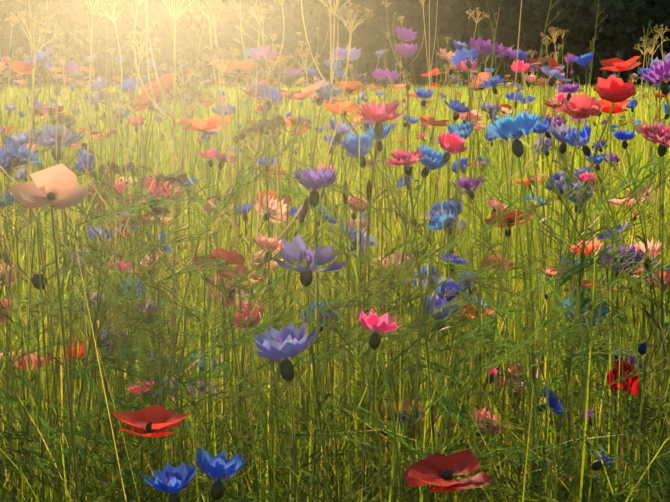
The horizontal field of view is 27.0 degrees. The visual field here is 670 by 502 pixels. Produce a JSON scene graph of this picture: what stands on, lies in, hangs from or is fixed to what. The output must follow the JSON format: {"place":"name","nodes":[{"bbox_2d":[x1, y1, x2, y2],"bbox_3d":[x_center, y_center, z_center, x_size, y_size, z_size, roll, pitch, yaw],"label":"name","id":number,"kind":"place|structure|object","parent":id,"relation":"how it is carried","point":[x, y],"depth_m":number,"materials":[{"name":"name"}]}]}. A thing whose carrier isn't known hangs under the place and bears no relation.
{"place":"outdoors","nodes":[
{"label":"outdoors","id":0,"kind":"place"},
{"bbox_2d":[0,0,669,501],"bbox_3d":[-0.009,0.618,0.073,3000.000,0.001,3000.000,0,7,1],"label":"ground","id":1,"kind":"structure","parent":0,"point":[532,87],"depth_m":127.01,"materials":[{"name":"green plant"}]},
{"bbox_2d":[0,0,669,83],"bbox_3d":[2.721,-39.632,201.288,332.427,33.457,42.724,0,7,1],"label":"tree","id":2,"kind":"object","parent":1,"relation":"on","point":[619,17],"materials":[{"name":"plant"}]},
{"bbox_2d":[0,0,669,501],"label":"dry weeds","id":3,"kind":"object","parent":1,"relation":"on","point":[274,124],"depth_m":1.42,"materials":[{"name":"beige plant"}]},
{"bbox_2d":[0,63,669,501],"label":"foliage","id":4,"kind":"object","parent":1,"relation":"on","point":[654,489],"depth_m":1.16,"materials":[{"name":"green plant"}]},
{"bbox_2d":[0,36,669,501],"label":"flower stems","id":5,"kind":"object","parent":1,"relation":"on","point":[374,338],"depth_m":1.31,"materials":[{"name":"green plant"}]},
{"bbox_2d":[0,26,669,493],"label":"flowers","id":6,"kind":"object","parent":5,"relation":"attached to","point":[610,90],"depth_m":1.62,"materials":[{"name":"multicoloured plant"}]},
{"bbox_2d":[0,0,669,500],"label":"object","id":7,"kind":"structure","parent":0,"point":[95,24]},
{"bbox_2d":[59,25,617,82],"bbox_3d":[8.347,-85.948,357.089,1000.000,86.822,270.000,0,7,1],"label":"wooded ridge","id":8,"kind":"structure","parent":0,"point":[233,28],"depth_m":248.19,"materials":[{"name":"green plant"}]}
]}

